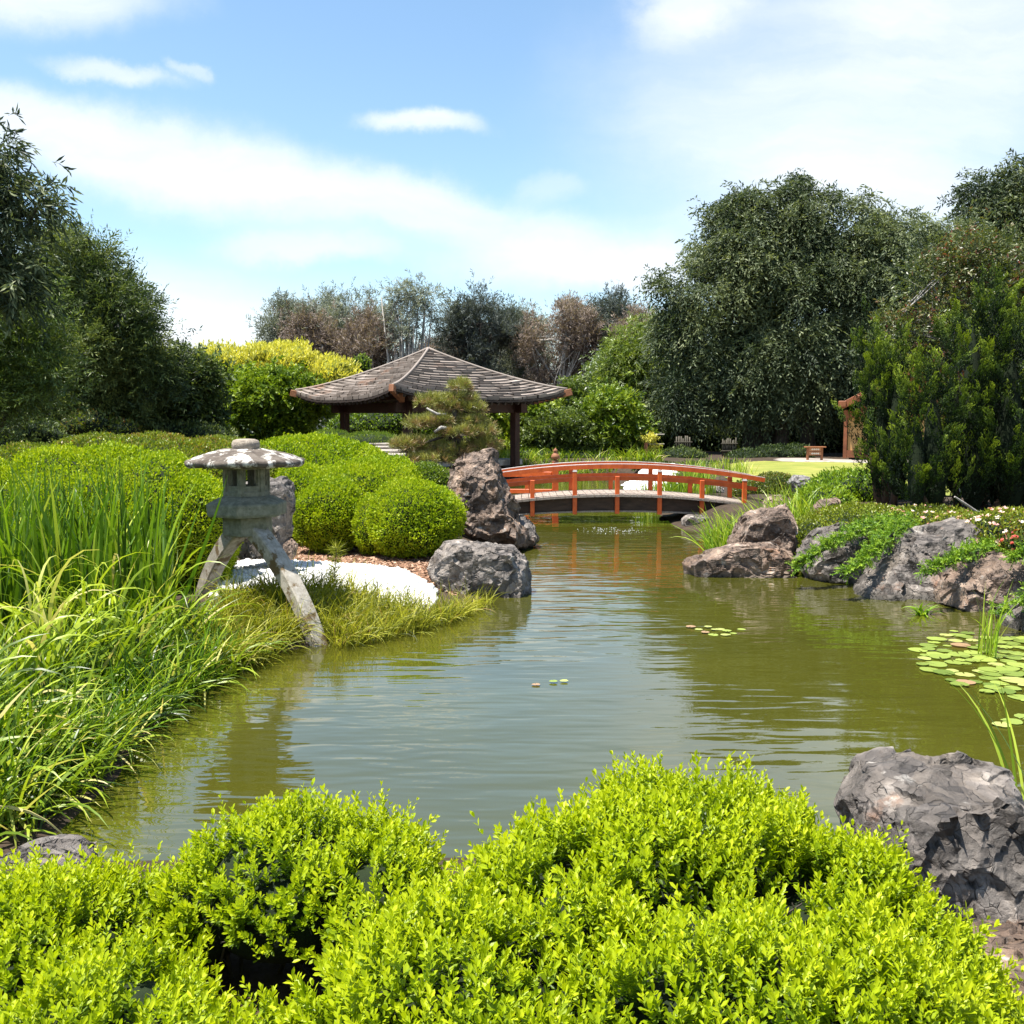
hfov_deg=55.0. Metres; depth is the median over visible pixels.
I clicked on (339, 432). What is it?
grass mound
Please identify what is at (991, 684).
lily pad
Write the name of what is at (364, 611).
sedge bank
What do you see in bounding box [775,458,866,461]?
path
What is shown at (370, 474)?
clipped bush
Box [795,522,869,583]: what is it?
rock
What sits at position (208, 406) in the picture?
tree
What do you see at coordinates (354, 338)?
casuarina
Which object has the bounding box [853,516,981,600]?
rock
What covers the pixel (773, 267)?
tree
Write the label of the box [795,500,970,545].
azalea bush
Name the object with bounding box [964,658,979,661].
lily pad
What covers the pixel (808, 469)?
lawn
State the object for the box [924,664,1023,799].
reed clump
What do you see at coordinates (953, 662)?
lily pad
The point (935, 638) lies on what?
lily pad
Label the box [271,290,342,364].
casuarina
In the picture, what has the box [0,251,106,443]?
tree
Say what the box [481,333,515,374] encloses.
casuarina
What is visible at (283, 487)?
rock
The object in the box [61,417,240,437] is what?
shrub
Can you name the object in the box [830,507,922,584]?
creeping juniper
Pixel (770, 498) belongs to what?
rock
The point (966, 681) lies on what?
lily pad
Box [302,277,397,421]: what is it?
casuarina
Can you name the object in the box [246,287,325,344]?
casuarina
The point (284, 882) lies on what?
box bush
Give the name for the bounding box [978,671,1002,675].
lily pad
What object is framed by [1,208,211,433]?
tree
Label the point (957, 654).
lily pad
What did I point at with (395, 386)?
pavilion
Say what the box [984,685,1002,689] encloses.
lily pad
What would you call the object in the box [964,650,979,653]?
lily pad
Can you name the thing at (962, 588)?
rock
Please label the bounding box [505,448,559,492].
orange railing
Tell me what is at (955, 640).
lily pad
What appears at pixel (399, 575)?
pebble gravel
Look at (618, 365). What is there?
tree
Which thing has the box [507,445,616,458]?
shrub
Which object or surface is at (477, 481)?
rock
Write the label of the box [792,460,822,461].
kerb stone
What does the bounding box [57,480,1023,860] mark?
water
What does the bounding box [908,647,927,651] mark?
lily pad
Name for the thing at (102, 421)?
shrub
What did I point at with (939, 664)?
lily pad
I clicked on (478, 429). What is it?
pruned pine
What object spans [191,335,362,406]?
golden tree
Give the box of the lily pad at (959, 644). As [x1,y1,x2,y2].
[951,643,970,646]
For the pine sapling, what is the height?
0.919 m
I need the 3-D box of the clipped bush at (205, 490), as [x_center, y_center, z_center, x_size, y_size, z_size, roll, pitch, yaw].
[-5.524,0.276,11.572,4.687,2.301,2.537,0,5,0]
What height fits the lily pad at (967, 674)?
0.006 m
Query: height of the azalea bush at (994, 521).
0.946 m
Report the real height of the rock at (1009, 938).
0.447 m
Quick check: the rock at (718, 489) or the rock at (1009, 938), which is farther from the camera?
the rock at (718, 489)
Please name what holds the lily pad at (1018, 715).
on the water
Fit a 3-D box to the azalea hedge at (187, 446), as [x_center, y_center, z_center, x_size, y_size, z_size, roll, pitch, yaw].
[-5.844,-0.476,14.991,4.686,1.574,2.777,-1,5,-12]
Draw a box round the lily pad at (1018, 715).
[1014,713,1023,718]
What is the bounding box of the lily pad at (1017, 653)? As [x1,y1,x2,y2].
[1009,651,1023,655]
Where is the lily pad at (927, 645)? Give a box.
[919,643,936,646]
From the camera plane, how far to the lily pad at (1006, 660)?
9.00 m
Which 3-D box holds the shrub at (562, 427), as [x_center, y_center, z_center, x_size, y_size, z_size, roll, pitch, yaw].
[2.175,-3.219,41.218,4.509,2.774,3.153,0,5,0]
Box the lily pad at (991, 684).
[983,683,999,685]
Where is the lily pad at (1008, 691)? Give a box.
[993,688,1015,693]
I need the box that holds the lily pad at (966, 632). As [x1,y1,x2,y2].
[960,631,974,633]
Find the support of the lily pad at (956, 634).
on the water
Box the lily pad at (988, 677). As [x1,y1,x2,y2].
[979,675,997,679]
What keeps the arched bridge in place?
on the ground at (268, 976)
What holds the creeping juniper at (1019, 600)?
on the rock at (1017, 623)
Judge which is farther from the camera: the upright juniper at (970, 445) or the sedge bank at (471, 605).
the upright juniper at (970, 445)
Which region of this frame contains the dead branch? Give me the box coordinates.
[954,496,979,511]
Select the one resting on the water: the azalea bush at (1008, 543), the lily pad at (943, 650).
the lily pad at (943, 650)
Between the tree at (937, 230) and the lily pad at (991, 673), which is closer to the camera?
the lily pad at (991, 673)
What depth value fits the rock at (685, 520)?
20.04 m
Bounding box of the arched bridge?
[502,461,774,515]
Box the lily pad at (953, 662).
[944,660,962,663]
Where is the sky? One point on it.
(248, 149)
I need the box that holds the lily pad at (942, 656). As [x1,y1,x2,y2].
[928,654,950,658]
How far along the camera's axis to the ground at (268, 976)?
5.48 m
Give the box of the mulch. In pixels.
[295,544,456,594]
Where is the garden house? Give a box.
[838,350,1023,457]
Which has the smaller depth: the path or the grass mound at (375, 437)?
the grass mound at (375, 437)
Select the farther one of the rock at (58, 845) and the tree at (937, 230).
the tree at (937, 230)
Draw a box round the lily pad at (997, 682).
[990,680,1009,684]
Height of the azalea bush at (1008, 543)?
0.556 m
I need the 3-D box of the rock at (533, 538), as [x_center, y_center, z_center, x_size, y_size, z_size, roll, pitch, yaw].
[0.213,0.356,17.108,0.536,0.761,0.726,0,5,0]
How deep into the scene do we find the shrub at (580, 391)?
43.27 m
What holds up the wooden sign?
on the path
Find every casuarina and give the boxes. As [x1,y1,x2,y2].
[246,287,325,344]
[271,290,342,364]
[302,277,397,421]
[322,297,410,415]
[414,323,479,414]
[425,269,531,415]
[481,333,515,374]
[494,295,558,383]
[508,289,608,385]
[578,281,637,377]
[603,294,663,348]
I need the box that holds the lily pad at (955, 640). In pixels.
[949,639,962,641]
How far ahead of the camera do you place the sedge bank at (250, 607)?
9.92 m
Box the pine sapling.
[323,536,348,582]
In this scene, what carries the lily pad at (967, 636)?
on the water
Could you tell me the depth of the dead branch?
14.75 m
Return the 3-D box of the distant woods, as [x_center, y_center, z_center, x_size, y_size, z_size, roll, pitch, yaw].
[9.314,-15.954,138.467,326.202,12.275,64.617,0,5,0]
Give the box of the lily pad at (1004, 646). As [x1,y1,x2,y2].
[997,645,1012,647]
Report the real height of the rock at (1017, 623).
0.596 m
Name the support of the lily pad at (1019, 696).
on the water
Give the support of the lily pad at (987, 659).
on the water
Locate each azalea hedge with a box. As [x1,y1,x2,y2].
[0,429,280,487]
[259,431,422,479]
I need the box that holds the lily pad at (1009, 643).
[1004,641,1020,644]
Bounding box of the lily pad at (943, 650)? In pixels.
[937,649,951,651]
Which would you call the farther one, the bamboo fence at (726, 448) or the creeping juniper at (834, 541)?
the bamboo fence at (726, 448)
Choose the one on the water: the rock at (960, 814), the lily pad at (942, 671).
the lily pad at (942, 671)
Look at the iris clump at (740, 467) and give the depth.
29.59 m
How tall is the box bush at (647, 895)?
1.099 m
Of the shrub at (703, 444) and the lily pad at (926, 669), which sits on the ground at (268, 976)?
the shrub at (703, 444)
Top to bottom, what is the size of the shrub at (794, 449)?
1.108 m
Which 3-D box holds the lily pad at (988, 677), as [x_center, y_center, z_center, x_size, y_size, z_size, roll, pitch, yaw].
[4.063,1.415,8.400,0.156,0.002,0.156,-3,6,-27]
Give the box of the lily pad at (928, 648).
[921,647,934,649]
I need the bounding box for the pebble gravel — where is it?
[209,558,437,609]
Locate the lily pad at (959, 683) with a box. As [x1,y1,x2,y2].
[950,681,969,685]
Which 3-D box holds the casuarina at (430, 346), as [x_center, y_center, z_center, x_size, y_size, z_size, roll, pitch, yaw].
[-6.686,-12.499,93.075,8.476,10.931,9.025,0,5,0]
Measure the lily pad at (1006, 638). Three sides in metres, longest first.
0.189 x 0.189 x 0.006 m
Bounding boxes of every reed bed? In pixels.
[0,448,227,645]
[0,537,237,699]
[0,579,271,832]
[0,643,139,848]
[440,442,667,474]
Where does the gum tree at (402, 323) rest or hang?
on the ground at (268, 976)
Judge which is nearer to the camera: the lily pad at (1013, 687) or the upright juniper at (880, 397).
the lily pad at (1013, 687)
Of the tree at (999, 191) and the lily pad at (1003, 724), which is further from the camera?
the tree at (999, 191)
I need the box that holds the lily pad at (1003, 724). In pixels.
[992,722,1009,726]
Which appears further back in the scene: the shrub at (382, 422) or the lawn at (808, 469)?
the shrub at (382, 422)
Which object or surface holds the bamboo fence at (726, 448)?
on the ground at (268, 976)
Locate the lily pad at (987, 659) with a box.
[972,656,996,661]
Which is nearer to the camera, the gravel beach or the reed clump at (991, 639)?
the reed clump at (991, 639)
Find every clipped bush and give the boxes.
[0,438,243,590]
[273,454,421,545]
[292,471,363,553]
[348,476,468,558]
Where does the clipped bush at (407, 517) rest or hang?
on the mulch
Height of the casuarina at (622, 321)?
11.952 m
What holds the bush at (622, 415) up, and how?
on the ground at (268, 976)
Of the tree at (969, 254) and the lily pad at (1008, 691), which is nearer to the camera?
the lily pad at (1008, 691)
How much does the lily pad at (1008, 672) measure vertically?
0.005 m
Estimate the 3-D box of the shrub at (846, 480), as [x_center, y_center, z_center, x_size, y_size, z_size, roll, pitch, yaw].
[6.062,-0.384,18.149,2.624,1.006,2.111,-2,6,-24]
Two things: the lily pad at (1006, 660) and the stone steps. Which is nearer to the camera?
the lily pad at (1006, 660)
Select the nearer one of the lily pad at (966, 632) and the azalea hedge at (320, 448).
the lily pad at (966, 632)
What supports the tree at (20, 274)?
on the ground at (268, 976)
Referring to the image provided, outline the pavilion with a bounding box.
[290,347,572,478]
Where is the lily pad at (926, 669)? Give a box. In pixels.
[920,667,936,671]
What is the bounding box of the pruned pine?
[387,375,504,467]
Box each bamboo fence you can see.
[674,436,691,447]
[721,438,737,455]
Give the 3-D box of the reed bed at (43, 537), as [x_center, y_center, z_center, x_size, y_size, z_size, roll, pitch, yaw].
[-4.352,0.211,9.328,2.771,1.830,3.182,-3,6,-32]
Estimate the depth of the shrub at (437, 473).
17.34 m
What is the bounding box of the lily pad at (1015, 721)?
[1001,718,1022,723]
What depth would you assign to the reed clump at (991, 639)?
9.23 m
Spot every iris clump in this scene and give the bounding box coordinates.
[627,453,721,494]
[670,474,840,549]
[680,455,761,475]
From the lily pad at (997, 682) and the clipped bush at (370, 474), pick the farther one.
the clipped bush at (370, 474)
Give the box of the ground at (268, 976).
[0,434,1023,1023]
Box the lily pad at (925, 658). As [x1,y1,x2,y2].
[918,656,930,659]
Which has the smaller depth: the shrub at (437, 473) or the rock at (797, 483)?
the shrub at (437, 473)
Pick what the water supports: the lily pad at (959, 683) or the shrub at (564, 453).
the lily pad at (959, 683)
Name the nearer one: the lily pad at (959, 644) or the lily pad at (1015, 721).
the lily pad at (1015, 721)
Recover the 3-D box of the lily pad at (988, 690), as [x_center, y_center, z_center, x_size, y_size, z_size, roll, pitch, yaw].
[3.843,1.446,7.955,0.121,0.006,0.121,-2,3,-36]
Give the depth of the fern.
11.14 m
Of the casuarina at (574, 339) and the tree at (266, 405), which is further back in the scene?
the casuarina at (574, 339)
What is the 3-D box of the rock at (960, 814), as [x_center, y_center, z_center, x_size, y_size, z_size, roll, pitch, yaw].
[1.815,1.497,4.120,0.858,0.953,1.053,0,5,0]
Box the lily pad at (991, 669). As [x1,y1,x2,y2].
[978,667,1002,671]
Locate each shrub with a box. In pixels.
[0,412,72,446]
[56,404,143,436]
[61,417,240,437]
[322,413,440,439]
[352,353,372,372]
[413,459,449,488]
[463,397,564,453]
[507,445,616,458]
[520,402,613,454]
[554,365,609,450]
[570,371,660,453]
[631,457,741,471]
[649,417,847,452]
[650,444,708,457]
[724,442,814,457]
[793,464,909,512]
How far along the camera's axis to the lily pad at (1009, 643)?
9.68 m
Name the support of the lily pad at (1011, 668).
on the water
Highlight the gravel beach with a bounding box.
[621,463,677,489]
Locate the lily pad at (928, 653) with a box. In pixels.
[926,652,942,654]
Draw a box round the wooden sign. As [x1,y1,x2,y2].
[804,446,825,459]
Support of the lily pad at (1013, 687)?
on the water
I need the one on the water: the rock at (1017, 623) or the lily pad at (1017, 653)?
the lily pad at (1017, 653)
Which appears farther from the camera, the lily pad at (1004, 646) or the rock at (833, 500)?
the rock at (833, 500)
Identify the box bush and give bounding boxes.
[0,839,323,1023]
[139,777,457,983]
[268,750,1023,1023]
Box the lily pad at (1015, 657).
[1003,655,1023,659]
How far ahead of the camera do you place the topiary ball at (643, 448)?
41.92 m
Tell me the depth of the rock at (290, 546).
12.11 m
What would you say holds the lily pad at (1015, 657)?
on the water
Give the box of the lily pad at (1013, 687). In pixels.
[1004,685,1021,689]
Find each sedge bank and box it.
[180,547,493,678]
[206,568,310,643]
[430,581,503,624]
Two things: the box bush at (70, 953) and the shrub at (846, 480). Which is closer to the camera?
the box bush at (70, 953)
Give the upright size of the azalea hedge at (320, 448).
1.870 m
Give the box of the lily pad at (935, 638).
[926,637,946,639]
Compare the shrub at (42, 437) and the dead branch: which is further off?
the shrub at (42, 437)
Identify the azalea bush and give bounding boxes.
[726,471,796,497]
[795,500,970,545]
[927,505,1023,553]
[995,527,1023,557]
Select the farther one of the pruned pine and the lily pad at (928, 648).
the pruned pine
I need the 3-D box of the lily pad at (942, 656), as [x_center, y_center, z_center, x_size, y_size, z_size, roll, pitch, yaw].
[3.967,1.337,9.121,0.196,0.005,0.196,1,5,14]
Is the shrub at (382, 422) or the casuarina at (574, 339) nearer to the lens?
the shrub at (382, 422)
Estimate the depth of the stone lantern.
9.98 m
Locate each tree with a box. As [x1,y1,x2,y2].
[0,104,97,356]
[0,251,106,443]
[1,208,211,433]
[112,340,253,433]
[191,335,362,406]
[201,349,339,442]
[364,269,458,362]
[571,306,693,445]
[630,167,945,455]
[638,431,663,456]
[858,206,1023,496]
[898,206,1022,359]
[933,148,1023,259]
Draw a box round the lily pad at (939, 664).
[925,661,946,666]
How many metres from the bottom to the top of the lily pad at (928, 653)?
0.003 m
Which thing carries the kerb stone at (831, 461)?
on the ground at (268, 976)
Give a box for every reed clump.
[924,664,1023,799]
[973,582,1017,658]
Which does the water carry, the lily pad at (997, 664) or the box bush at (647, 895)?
the lily pad at (997, 664)
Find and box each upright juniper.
[831,293,926,504]
[877,257,1023,509]
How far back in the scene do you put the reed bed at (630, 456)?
38.07 m
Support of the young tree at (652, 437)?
on the ground at (268, 976)
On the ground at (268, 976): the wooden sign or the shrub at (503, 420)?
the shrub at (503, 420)
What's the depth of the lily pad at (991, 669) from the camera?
8.64 m
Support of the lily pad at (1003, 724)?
on the water
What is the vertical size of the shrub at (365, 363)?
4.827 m
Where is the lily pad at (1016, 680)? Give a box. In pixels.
[999,677,1023,682]
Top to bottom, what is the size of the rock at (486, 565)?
0.835 m
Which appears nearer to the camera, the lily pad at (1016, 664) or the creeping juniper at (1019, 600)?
the lily pad at (1016, 664)
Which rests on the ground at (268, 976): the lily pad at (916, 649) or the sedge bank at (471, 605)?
the sedge bank at (471, 605)
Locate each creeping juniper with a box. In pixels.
[785,505,906,575]
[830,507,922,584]
[914,533,1004,583]
[988,581,1023,617]
[998,540,1023,569]
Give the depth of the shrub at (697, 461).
35.34 m
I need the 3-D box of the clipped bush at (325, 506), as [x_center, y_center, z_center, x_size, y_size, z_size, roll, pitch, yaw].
[-2.715,0.044,14.507,1.192,1.312,1.107,0,5,0]
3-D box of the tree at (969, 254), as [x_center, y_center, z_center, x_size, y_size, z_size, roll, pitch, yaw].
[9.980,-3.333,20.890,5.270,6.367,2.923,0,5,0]
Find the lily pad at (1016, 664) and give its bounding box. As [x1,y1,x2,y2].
[1007,662,1023,666]
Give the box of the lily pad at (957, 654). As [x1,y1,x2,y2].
[947,652,970,656]
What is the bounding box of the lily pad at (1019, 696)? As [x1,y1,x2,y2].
[1007,694,1023,699]
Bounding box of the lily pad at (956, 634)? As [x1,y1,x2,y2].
[949,633,965,635]
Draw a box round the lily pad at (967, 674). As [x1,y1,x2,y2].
[955,672,974,676]
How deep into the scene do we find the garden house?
40.51 m
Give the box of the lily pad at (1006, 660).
[1000,659,1016,662]
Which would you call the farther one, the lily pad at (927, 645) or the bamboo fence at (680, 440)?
the bamboo fence at (680, 440)
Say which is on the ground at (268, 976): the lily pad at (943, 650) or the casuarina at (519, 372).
the casuarina at (519, 372)
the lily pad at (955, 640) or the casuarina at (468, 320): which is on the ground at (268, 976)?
the casuarina at (468, 320)
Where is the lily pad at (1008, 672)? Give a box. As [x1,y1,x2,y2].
[999,670,1023,675]
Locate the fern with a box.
[903,602,940,616]
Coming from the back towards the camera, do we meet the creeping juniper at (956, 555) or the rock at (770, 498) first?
the rock at (770, 498)
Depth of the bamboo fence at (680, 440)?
42.87 m
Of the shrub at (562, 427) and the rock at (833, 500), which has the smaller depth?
the rock at (833, 500)
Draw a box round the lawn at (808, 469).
[726,461,951,495]
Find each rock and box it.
[0,834,97,867]
[238,476,295,559]
[283,538,297,559]
[426,539,531,597]
[447,447,528,548]
[519,514,539,547]
[681,514,709,525]
[682,503,798,577]
[699,485,724,492]
[763,494,796,509]
[787,475,815,491]
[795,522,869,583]
[810,497,840,511]
[833,746,1023,928]
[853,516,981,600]
[933,550,1023,611]
[969,920,1023,1000]
[996,596,1023,631]
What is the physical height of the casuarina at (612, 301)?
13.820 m
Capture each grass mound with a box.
[311,428,347,436]
[341,430,396,445]
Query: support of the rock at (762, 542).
on the ground at (268, 976)
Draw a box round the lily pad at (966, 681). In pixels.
[956,679,975,683]
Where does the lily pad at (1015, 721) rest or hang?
on the water
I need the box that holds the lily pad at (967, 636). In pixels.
[959,635,972,637]
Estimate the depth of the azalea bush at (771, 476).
22.86 m
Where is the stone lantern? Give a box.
[184,439,327,646]
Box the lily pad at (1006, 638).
[998,636,1012,639]
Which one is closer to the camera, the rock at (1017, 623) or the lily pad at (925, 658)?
the lily pad at (925, 658)
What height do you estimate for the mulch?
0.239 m
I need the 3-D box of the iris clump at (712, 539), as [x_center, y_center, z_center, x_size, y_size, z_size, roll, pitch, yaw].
[4.002,0.080,16.168,2.991,1.331,2.558,0,5,0]
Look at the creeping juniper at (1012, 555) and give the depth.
11.31 m
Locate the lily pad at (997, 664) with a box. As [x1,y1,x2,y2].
[988,662,1004,665]
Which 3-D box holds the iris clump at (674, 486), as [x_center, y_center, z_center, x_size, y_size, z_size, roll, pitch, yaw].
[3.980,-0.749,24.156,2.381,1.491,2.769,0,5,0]
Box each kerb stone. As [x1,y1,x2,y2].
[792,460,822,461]
[821,460,842,461]
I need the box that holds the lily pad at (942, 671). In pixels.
[933,669,954,674]
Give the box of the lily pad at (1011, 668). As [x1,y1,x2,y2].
[996,665,1019,670]
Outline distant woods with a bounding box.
[39,349,742,431]
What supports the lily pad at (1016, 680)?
on the water
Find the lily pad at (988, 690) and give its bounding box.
[979,689,994,692]
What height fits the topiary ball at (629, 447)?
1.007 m
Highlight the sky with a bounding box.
[0,0,1023,376]
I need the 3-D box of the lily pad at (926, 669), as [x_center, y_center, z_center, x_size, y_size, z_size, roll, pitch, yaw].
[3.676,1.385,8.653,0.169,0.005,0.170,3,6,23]
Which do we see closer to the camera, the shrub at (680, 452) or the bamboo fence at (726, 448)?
the shrub at (680, 452)
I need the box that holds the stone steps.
[369,443,405,456]

